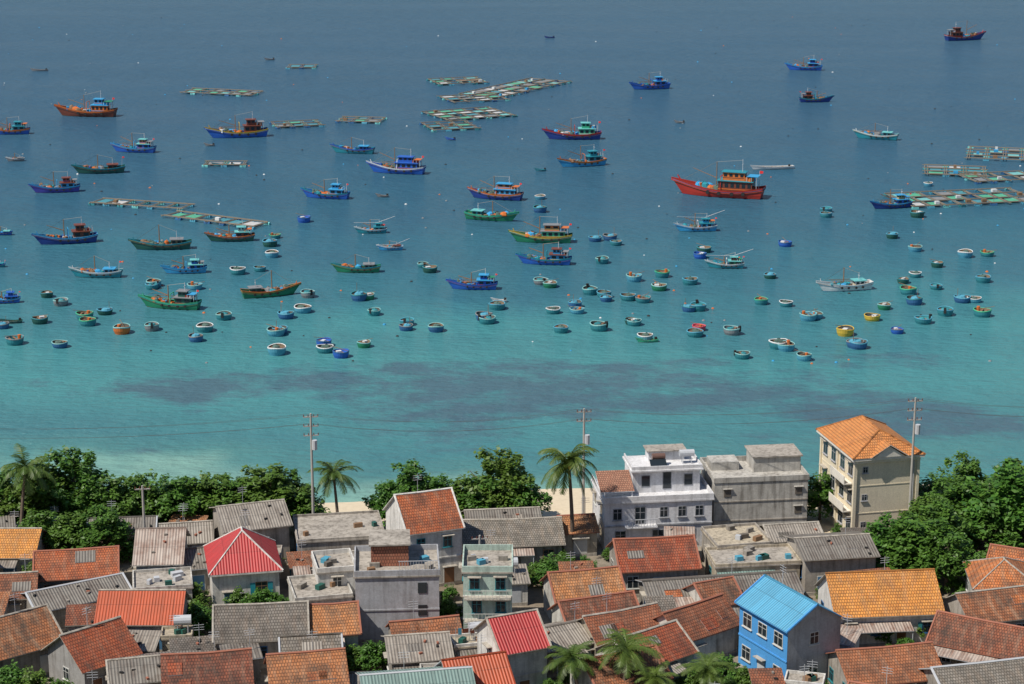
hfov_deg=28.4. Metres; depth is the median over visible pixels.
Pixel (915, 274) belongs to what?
basket boat
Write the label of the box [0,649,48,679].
walls
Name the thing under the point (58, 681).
garden tree
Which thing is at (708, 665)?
coconut palm
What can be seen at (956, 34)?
fishing boat
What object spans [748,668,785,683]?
shed
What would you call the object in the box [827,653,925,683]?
walls
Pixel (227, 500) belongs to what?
almond tree
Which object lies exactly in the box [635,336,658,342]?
skiff
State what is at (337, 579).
windows
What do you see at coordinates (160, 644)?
windows
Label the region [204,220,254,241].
fishing boat
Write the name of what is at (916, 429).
utility pole
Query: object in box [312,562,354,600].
walls
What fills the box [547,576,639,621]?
roof
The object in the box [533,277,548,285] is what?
basket boat
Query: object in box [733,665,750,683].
garden tree
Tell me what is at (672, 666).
windows
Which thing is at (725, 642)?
walls
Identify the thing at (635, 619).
roof
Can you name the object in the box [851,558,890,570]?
shed
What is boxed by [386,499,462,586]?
walls
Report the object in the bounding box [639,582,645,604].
walls
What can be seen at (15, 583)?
roof
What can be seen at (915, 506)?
almond tree
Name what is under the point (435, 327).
basket boat
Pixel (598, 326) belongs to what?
basket boat
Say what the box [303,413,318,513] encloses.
utility pole
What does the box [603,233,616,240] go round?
basket boat
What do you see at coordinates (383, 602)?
walls
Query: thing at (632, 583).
windows
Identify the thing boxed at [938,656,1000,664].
walls
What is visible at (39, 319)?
basket boat
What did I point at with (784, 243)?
basket boat
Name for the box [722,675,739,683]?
shrub
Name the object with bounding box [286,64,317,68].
fish farm raft
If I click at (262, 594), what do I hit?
garden tree
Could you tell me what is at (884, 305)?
basket boat
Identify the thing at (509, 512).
roof
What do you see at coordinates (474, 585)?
windows
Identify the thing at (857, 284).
fishing boat
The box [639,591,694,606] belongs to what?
windows
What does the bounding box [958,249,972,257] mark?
basket boat
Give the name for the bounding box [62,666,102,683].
windows
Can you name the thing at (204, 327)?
basket boat
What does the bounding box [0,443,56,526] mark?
coconut palm
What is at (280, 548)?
shed
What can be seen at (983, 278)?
basket boat
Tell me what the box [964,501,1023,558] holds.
almond tree
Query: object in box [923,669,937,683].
walls
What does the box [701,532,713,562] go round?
walls
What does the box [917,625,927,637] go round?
garden tree
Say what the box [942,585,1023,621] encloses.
roof
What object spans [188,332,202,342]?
basket boat
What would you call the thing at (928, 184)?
basket boat
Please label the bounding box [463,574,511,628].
walls
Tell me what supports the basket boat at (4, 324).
on the sea
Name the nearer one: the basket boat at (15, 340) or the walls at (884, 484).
the walls at (884, 484)
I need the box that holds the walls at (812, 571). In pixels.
[787,537,875,595]
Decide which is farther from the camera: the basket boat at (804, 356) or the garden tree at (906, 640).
the basket boat at (804, 356)
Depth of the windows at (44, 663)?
195.68 m
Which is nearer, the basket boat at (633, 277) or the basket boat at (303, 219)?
the basket boat at (633, 277)
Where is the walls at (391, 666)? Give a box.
[385,647,439,669]
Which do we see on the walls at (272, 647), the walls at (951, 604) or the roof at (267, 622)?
the roof at (267, 622)
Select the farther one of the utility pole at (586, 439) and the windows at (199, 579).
the utility pole at (586, 439)
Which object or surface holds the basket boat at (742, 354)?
on the sea
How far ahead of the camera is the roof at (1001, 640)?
195.88 m
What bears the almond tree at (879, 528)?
on the ground
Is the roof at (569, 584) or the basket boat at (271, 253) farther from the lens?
the basket boat at (271, 253)
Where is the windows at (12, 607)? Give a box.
[8,603,21,612]
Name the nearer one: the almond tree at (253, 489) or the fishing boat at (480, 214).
the almond tree at (253, 489)
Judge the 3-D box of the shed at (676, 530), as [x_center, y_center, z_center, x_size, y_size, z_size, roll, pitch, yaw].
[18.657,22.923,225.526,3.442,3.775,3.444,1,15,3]
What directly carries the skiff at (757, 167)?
on the sea
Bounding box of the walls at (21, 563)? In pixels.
[0,531,46,571]
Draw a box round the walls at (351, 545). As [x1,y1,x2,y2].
[294,531,368,550]
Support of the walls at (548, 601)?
on the ground
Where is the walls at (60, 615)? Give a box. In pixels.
[25,595,96,631]
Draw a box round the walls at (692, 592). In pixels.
[686,585,739,607]
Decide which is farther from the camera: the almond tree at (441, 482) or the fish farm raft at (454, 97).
the fish farm raft at (454, 97)
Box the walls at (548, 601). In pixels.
[543,577,553,621]
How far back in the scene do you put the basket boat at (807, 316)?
337.27 m
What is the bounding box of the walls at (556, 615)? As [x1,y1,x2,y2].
[552,605,563,622]
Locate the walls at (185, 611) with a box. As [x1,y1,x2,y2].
[127,596,187,651]
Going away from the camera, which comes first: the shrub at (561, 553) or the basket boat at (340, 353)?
the shrub at (561, 553)
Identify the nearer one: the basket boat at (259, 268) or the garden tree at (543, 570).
the garden tree at (543, 570)
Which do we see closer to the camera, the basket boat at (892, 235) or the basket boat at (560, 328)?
the basket boat at (560, 328)
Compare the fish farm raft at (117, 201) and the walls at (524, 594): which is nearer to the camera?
the walls at (524, 594)
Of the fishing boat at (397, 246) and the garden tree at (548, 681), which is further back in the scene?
the fishing boat at (397, 246)
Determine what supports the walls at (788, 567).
on the ground
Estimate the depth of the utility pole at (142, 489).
224.11 m
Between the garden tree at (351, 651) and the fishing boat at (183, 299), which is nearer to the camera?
the garden tree at (351, 651)
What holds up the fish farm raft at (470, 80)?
on the sea
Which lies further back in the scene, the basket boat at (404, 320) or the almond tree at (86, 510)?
the basket boat at (404, 320)
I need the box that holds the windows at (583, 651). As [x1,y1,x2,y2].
[549,647,594,675]
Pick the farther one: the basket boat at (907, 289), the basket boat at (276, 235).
the basket boat at (276, 235)
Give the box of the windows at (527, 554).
[513,547,553,565]
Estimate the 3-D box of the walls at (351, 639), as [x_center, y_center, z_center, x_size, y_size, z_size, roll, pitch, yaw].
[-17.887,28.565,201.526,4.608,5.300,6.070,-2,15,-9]
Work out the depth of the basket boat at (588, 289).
355.09 m
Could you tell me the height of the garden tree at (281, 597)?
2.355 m
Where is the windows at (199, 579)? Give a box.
[192,574,205,589]
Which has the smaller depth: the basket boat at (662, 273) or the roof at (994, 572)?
the roof at (994, 572)
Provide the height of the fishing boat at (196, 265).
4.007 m
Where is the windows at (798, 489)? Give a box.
[723,486,803,512]
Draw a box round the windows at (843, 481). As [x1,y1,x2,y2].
[819,437,914,526]
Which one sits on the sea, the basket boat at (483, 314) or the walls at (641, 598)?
the basket boat at (483, 314)
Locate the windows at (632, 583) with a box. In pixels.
[611,558,664,589]
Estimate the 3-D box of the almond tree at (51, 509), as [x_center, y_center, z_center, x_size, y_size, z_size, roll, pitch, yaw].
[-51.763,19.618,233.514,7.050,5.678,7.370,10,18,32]
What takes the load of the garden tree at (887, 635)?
on the ground
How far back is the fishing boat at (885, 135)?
517.89 m
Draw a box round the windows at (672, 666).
[667,661,688,682]
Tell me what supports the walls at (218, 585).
on the ground
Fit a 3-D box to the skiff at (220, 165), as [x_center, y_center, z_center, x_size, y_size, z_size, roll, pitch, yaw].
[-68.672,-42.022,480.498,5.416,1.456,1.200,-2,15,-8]
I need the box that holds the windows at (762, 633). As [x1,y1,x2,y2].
[740,611,819,671]
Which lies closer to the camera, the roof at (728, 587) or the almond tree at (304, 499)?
the roof at (728, 587)
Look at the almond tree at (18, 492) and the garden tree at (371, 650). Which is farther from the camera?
the almond tree at (18, 492)
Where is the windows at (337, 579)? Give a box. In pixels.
[331,575,343,585]
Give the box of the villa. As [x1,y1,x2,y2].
[590,443,713,549]
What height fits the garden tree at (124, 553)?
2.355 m
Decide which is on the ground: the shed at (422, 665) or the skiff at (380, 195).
the shed at (422, 665)
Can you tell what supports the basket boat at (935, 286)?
on the sea
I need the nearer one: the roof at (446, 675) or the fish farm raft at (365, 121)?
the roof at (446, 675)
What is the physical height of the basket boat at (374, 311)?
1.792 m
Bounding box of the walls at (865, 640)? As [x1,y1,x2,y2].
[818,578,934,647]
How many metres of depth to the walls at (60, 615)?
206.11 m
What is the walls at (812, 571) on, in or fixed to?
on the ground
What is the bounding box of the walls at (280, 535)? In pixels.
[213,508,289,563]
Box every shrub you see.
[21,561,31,571]
[439,595,462,616]
[554,548,575,561]
[555,671,569,683]
[580,555,596,567]
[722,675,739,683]
[830,523,841,532]
[942,576,965,592]
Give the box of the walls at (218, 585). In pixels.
[210,572,279,603]
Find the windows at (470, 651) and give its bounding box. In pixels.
[456,649,476,656]
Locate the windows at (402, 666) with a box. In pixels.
[383,652,419,669]
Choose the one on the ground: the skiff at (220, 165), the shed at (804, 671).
the shed at (804, 671)
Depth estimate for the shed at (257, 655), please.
195.16 m
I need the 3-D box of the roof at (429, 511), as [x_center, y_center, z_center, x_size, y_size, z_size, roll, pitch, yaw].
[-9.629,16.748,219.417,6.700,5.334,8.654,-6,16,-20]
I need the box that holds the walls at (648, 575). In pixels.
[609,544,697,597]
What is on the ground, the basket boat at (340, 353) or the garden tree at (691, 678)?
the garden tree at (691, 678)
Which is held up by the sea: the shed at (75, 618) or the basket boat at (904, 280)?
the basket boat at (904, 280)
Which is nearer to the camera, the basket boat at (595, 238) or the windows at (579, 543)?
the windows at (579, 543)
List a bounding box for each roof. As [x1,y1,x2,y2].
[0,510,46,558]
[0,511,14,526]
[0,553,40,600]
[0,591,10,615]
[0,593,62,661]
[20,572,131,610]
[32,545,120,581]
[40,606,142,674]
[86,501,159,533]
[94,589,191,625]
[105,651,171,683]
[132,527,190,565]
[132,566,193,588]
[159,505,213,544]
[160,630,253,683]
[181,546,206,570]
[203,510,283,576]
[209,487,292,533]
[212,600,309,643]
[263,631,349,683]
[278,632,343,651]
[287,574,353,601]
[292,510,383,543]
[309,600,361,635]
[311,548,353,574]
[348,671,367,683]
[353,544,440,578]
[355,650,475,683]
[381,631,453,664]
[382,474,465,535]
[385,601,462,634]
[433,635,515,683]
[461,506,541,518]
[461,544,513,573]
[462,516,565,547]
[472,608,551,655]
[512,557,530,584]
[539,551,626,603]
[544,602,594,652]
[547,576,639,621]
[566,644,673,683]
[577,593,661,646]
[591,619,699,663]
[605,534,702,573]
[636,558,804,597]
[652,593,738,641]
[682,576,742,605]
[700,522,772,549]
[704,543,801,568]
[734,564,846,632]
[759,521,823,542]
[783,518,880,561]
[814,568,944,618]
[816,415,925,459]
[825,641,941,683]
[840,527,877,533]
[847,666,892,683]
[918,656,1023,683]
[925,610,1023,658]
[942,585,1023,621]
[962,557,1023,589]
[986,543,1023,560]
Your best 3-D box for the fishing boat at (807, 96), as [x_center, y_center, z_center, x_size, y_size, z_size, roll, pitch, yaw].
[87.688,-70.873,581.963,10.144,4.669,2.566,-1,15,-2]
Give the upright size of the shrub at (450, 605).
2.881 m
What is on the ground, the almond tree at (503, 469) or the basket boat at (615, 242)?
the almond tree at (503, 469)
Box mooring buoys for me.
[4,17,1023,363]
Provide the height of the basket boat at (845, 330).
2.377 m
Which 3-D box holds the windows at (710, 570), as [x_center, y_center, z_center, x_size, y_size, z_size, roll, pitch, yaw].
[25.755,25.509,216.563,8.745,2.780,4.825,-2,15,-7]
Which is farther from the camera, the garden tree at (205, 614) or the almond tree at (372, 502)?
the almond tree at (372, 502)
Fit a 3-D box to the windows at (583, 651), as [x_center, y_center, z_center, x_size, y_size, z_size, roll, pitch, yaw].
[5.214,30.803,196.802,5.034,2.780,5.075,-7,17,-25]
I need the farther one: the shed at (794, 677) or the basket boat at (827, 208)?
the basket boat at (827, 208)
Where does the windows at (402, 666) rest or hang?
attached to the walls at (391, 666)
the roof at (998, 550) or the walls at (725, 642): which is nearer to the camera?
the walls at (725, 642)
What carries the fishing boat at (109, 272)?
on the sea
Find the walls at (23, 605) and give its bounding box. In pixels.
[8,587,37,609]
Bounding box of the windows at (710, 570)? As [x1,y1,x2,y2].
[709,565,774,574]
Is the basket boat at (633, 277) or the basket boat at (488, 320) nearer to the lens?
the basket boat at (488, 320)
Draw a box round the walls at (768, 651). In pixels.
[738,606,787,677]
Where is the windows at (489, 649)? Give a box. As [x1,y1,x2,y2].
[482,642,529,683]
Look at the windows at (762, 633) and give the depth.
193.77 m
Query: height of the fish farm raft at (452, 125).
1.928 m
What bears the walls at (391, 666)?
on the ground
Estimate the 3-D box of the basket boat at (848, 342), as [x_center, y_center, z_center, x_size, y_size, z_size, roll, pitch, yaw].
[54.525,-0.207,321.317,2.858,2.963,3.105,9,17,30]
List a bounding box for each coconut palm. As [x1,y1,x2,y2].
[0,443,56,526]
[306,459,363,511]
[537,443,599,541]
[542,640,598,683]
[596,628,663,680]
[633,661,677,683]
[675,651,735,683]
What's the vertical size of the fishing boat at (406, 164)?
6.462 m
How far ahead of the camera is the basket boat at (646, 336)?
325.14 m
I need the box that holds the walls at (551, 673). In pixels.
[547,644,592,678]
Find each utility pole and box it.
[135,485,149,526]
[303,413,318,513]
[472,535,487,543]
[577,408,591,512]
[907,397,922,509]
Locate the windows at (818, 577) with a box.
[800,565,821,588]
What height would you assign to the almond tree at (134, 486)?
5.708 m
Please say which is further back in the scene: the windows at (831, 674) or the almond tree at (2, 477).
the almond tree at (2, 477)
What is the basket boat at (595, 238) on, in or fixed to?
on the sea
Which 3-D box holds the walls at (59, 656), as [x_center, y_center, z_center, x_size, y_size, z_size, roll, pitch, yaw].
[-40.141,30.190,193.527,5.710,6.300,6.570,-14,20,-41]
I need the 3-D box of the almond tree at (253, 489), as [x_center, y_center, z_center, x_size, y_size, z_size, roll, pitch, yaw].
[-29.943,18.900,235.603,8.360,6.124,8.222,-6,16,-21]
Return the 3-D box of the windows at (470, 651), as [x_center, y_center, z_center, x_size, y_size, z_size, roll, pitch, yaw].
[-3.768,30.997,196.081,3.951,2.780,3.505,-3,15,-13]
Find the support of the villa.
on the ground
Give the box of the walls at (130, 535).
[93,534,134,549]
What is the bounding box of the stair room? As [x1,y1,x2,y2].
[369,529,436,614]
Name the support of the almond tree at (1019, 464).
on the ground
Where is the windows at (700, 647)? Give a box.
[694,642,707,662]
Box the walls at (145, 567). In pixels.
[136,535,186,569]
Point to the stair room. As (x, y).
(390, 547)
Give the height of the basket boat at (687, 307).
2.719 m
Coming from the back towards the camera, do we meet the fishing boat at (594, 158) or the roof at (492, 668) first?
the fishing boat at (594, 158)
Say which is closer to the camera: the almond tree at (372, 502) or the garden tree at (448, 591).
the garden tree at (448, 591)
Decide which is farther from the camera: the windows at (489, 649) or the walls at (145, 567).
the walls at (145, 567)
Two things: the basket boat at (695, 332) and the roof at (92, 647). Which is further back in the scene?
the basket boat at (695, 332)
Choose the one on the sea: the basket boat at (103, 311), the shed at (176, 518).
the basket boat at (103, 311)
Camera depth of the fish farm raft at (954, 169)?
472.75 m
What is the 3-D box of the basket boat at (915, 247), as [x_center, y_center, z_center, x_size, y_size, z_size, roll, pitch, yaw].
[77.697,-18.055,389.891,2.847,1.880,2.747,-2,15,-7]
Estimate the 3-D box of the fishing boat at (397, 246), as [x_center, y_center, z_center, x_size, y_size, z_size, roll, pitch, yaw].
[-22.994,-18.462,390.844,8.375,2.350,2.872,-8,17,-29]
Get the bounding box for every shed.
[65,603,96,630]
[129,630,161,653]
[160,614,193,651]
[168,623,216,652]
[169,502,208,521]
[219,629,262,680]
[277,545,282,578]
[286,539,315,575]
[419,663,436,667]
[450,621,481,656]
[557,497,599,556]
[558,560,593,570]
[644,595,676,611]
[664,526,694,535]
[733,608,739,649]
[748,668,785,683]
[784,660,825,683]
[799,664,821,683]
[840,613,863,648]
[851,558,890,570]
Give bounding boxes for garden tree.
[0,659,29,683]
[16,665,53,683]
[51,678,73,683]
[120,540,133,562]
[187,599,211,630]
[188,582,214,612]
[191,622,204,636]
[222,585,260,603]
[245,587,279,602]
[271,591,289,601]
[344,643,365,671]
[350,640,386,670]
[379,646,387,667]
[440,584,459,599]
[527,556,553,577]
[527,566,536,585]
[530,552,566,585]
[542,678,562,683]
[602,547,609,559]
[673,671,701,683]
[685,667,722,683]
[715,651,740,682]
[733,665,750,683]
[874,632,893,643]
[895,637,914,644]
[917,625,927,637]
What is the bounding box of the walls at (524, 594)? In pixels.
[512,584,527,605]
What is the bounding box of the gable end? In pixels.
[787,606,840,682]
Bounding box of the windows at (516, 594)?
[512,586,520,602]
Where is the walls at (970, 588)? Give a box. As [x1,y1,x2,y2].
[965,574,971,590]
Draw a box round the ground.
[15,484,1019,683]
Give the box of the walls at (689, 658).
[595,643,693,670]
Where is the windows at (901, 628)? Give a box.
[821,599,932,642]
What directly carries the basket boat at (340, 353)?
on the sea
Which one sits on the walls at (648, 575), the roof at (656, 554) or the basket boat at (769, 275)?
the roof at (656, 554)
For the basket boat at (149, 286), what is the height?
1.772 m
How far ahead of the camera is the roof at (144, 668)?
188.86 m
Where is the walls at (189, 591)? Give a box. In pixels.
[186,589,191,607]
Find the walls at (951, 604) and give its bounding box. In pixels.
[943,595,1023,624]
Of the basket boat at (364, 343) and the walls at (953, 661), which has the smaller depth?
the walls at (953, 661)
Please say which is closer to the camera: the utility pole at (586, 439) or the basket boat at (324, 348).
the utility pole at (586, 439)
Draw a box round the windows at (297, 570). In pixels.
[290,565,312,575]
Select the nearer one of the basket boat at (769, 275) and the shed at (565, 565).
the shed at (565, 565)
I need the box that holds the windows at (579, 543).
[572,537,589,553]
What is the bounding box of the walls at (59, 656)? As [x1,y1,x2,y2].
[48,638,106,683]
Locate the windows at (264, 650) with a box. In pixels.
[260,646,267,658]
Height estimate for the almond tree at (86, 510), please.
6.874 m
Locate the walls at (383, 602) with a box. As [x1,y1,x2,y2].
[355,577,439,642]
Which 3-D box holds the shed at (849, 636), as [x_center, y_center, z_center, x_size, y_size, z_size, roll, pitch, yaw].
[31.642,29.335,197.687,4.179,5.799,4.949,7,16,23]
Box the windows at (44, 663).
[40,654,48,671]
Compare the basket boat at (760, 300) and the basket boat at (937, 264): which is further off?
the basket boat at (937, 264)
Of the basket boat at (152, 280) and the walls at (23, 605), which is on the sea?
the basket boat at (152, 280)
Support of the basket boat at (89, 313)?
on the sea
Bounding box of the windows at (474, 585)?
[459,563,512,622]
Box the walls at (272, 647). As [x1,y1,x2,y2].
[216,641,278,668]
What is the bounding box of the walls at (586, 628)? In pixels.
[580,619,596,655]
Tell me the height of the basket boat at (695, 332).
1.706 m
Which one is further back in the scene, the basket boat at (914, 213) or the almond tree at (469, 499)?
the basket boat at (914, 213)
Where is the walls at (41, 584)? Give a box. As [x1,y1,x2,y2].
[38,579,84,588]
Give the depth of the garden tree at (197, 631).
203.95 m
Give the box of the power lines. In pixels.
[67,398,1023,437]
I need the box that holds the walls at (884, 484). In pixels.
[816,430,924,527]
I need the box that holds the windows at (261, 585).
[222,581,272,603]
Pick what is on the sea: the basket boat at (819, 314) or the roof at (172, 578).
the basket boat at (819, 314)
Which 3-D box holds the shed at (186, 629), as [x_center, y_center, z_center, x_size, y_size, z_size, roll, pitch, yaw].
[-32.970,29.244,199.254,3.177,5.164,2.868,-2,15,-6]
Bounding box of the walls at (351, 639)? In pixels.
[344,635,357,647]
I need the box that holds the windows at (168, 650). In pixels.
[168,650,201,652]
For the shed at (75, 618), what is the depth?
202.83 m
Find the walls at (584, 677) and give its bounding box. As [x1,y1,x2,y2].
[570,664,666,683]
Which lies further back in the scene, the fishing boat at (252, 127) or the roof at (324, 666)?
the fishing boat at (252, 127)
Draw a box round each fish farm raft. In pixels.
[88,197,194,210]
[161,210,270,229]
[179,87,263,96]
[202,160,247,166]
[269,119,325,128]
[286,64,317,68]
[335,116,386,123]
[419,120,481,131]
[421,106,517,120]
[426,76,489,85]
[437,93,510,102]
[458,77,572,98]
[883,187,1023,208]
[922,164,988,177]
[955,170,1023,183]
[964,146,1023,160]
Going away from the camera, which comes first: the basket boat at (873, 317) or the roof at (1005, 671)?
the roof at (1005, 671)
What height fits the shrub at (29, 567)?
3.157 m
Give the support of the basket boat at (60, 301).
on the sea
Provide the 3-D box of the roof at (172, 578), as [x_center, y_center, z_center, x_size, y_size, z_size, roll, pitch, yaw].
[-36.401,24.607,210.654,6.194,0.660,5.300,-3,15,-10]
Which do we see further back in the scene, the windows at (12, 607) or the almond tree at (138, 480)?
the almond tree at (138, 480)
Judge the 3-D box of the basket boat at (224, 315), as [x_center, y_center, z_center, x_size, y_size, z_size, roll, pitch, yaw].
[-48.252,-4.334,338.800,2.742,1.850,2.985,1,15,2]
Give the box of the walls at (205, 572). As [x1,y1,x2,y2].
[192,569,209,592]
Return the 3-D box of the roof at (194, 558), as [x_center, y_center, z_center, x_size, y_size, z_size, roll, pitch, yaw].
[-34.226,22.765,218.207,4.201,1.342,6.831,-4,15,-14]
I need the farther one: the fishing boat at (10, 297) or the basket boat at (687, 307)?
the fishing boat at (10, 297)
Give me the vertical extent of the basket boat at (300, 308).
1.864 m
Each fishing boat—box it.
[0,117,29,134]
[0,226,12,234]
[0,288,20,303]
[5,153,24,160]
[28,171,79,192]
[31,217,97,244]
[54,90,117,116]
[68,256,122,277]
[71,155,124,173]
[110,133,156,152]
[128,225,191,249]
[138,282,201,309]
[160,254,206,273]
[204,112,267,137]
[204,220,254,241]
[240,270,300,298]
[300,178,349,199]
[329,137,374,153]
[331,254,380,272]
[353,216,394,233]
[366,148,425,174]
[376,238,409,249]
[446,268,497,289]
[464,201,518,221]
[467,176,523,200]
[508,216,572,242]
[516,242,571,264]
[542,115,601,139]
[556,145,606,166]
[629,72,670,89]
[671,160,765,199]
[673,210,724,231]
[704,249,752,268]
[785,55,822,70]
[799,88,833,101]
[816,268,873,290]
[852,123,898,139]
[870,189,912,208]
[944,21,985,40]
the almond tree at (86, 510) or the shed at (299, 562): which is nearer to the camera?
the shed at (299, 562)
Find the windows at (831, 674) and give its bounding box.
[827,666,925,683]
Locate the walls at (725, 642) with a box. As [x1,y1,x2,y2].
[656,615,737,663]
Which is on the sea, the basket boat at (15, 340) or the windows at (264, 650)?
the basket boat at (15, 340)
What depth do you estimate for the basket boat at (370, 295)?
351.75 m
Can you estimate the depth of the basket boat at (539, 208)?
425.74 m
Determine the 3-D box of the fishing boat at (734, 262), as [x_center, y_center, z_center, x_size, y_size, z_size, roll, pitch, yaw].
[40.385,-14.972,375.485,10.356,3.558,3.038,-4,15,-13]
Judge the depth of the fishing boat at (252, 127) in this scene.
520.63 m
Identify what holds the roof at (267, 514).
on the walls at (280, 535)
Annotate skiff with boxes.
[0,318,22,323]
[30,68,47,70]
[211,162,233,165]
[375,193,388,196]
[490,297,506,301]
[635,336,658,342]
[750,164,794,169]
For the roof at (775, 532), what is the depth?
224.99 m
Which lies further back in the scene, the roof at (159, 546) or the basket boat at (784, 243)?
the basket boat at (784, 243)
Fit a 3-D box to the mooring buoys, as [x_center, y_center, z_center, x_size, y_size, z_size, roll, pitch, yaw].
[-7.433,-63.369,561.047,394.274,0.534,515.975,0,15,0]
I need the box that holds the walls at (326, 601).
[289,588,351,602]
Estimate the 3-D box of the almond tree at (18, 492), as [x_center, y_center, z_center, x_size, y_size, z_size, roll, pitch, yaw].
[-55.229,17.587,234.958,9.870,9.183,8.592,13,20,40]
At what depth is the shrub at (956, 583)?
215.79 m
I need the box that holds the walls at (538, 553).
[515,546,561,568]
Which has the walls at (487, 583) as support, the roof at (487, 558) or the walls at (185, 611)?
the roof at (487, 558)
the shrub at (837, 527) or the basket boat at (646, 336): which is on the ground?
the shrub at (837, 527)
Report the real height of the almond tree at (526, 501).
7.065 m
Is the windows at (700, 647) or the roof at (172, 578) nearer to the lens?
the windows at (700, 647)
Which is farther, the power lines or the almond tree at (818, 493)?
the almond tree at (818, 493)
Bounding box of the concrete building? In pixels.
[700,443,809,524]
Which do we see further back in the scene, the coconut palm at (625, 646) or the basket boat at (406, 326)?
the basket boat at (406, 326)
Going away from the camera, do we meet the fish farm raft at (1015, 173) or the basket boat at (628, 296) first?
the basket boat at (628, 296)
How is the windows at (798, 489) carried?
in the concrete building
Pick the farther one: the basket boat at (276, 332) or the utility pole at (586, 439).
the basket boat at (276, 332)
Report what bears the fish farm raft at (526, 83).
on the sea
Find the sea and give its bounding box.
[0,0,1023,502]
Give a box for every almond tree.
[0,455,72,523]
[0,464,24,523]
[0,478,40,525]
[16,508,67,547]
[32,445,113,519]
[35,493,77,515]
[45,512,95,549]
[61,503,134,552]
[67,481,118,524]
[92,475,151,515]
[116,479,150,515]
[117,469,175,522]
[146,473,213,526]
[148,484,180,523]
[176,478,214,514]
[186,470,234,527]
[205,472,250,519]
[221,475,252,503]
[225,462,301,516]
[232,480,269,503]
[265,468,317,499]
[287,482,331,527]
[361,480,399,529]
[373,458,442,518]
[420,473,452,489]
[445,478,477,511]
[456,445,543,518]
[456,473,509,517]
[492,473,552,516]
[807,471,832,520]
[862,512,916,567]
[875,511,972,577]
[876,554,922,569]
[898,493,942,521]
[903,496,974,554]
[911,475,973,515]
[913,530,981,592]
[918,475,943,502]
[928,450,989,492]
[936,479,1000,519]
[951,458,1023,545]
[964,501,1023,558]
[986,471,1023,547]
[987,457,1023,483]
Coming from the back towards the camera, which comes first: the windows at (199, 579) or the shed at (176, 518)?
the shed at (176, 518)
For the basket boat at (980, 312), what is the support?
on the sea
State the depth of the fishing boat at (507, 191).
439.25 m
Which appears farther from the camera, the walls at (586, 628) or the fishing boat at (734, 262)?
the fishing boat at (734, 262)
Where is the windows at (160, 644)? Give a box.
[130,629,161,649]
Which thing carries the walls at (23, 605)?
on the ground
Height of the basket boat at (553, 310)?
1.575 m
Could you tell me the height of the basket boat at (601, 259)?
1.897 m
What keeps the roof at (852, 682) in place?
on the walls
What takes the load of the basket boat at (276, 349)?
on the sea
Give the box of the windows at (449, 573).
[416,533,457,582]
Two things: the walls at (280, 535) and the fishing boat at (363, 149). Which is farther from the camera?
the fishing boat at (363, 149)
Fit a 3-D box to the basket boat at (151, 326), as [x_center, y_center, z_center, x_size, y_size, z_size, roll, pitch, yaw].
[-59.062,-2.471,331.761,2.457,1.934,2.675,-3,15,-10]
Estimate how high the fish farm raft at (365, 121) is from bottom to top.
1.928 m
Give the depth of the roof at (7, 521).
229.87 m
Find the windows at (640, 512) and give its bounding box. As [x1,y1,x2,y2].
[590,471,703,540]
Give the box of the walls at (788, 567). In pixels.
[705,555,799,576]
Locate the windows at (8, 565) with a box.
[0,559,17,571]
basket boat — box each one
[0,316,8,328]
[5,334,23,345]
[31,314,47,324]
[40,290,52,297]
[51,340,67,348]
[53,297,68,306]
[76,310,93,319]
[77,314,95,326]
[97,307,112,315]
[113,320,130,334]
[144,321,158,331]
[145,281,158,289]
[146,276,161,286]
[187,281,204,289]
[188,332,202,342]
[196,322,213,332]
[216,310,231,320]
[230,266,245,274]
[253,265,265,271]
[262,233,277,246]
[265,249,278,257]
[267,324,284,336]
[267,343,285,355]
[269,232,280,238]
[272,320,287,333]
[277,310,293,319]
[294,303,311,313]
[296,213,310,222]
[300,289,314,297]
[316,337,331,344]
[316,344,333,353]
[332,346,348,358]
[351,290,366,301]
[357,338,372,348]
[366,291,375,299]
[367,307,380,315]
[399,317,412,330]
[400,317,413,323]
[417,261,428,267]
[421,262,437,272]
[428,322,443,332]
[475,311,492,320]
[478,315,495,324]
[489,300,504,310]
[533,205,546,212]
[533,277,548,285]
[535,194,545,199]
[543,278,558,287]
[546,306,559,313]
[553,324,568,333]
[568,294,581,306]
[570,306,584,313]
[582,283,597,295]
[588,230,601,241]
[590,320,608,331]
[595,256,608,263]
[596,289,610,297]
[600,291,611,301]
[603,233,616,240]
[610,240,621,245]
[620,292,635,301]
[624,317,639,324]
[626,271,644,281]
[626,317,641,325]
[635,293,650,303]
[637,332,652,339]
[651,280,666,290]
[655,269,669,277]
[681,298,695,311]
[682,276,697,284]
[686,328,703,337]
[690,299,705,311]
[692,322,705,330]
[693,251,706,258]
[697,243,711,252]
[723,325,740,335]
[734,350,750,359]
[754,294,767,304]
[764,272,776,278]
[768,338,787,349]
[778,237,791,246]
[778,340,794,351]
[779,299,792,306]
[796,350,811,361]
[799,308,817,321]
[813,311,822,319]
[820,206,831,211]
[820,211,831,217]
[836,325,853,336]
[846,338,864,347]
[849,332,867,349]
[864,313,880,321]
[877,301,890,309]
[886,231,897,238]
[890,324,903,333]
[897,275,910,283]
[899,282,916,294]
[906,295,922,305]
[908,242,922,251]
[909,271,921,277]
[910,209,924,217]
[914,314,932,324]
[923,181,932,186]
[930,283,942,289]
[931,259,943,267]
[937,306,953,316]
[954,292,970,303]
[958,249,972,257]
[967,296,981,302]
[973,306,994,317]
[975,274,990,283]
[980,249,993,256]
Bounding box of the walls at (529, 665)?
[477,622,546,683]
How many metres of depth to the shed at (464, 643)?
195.94 m

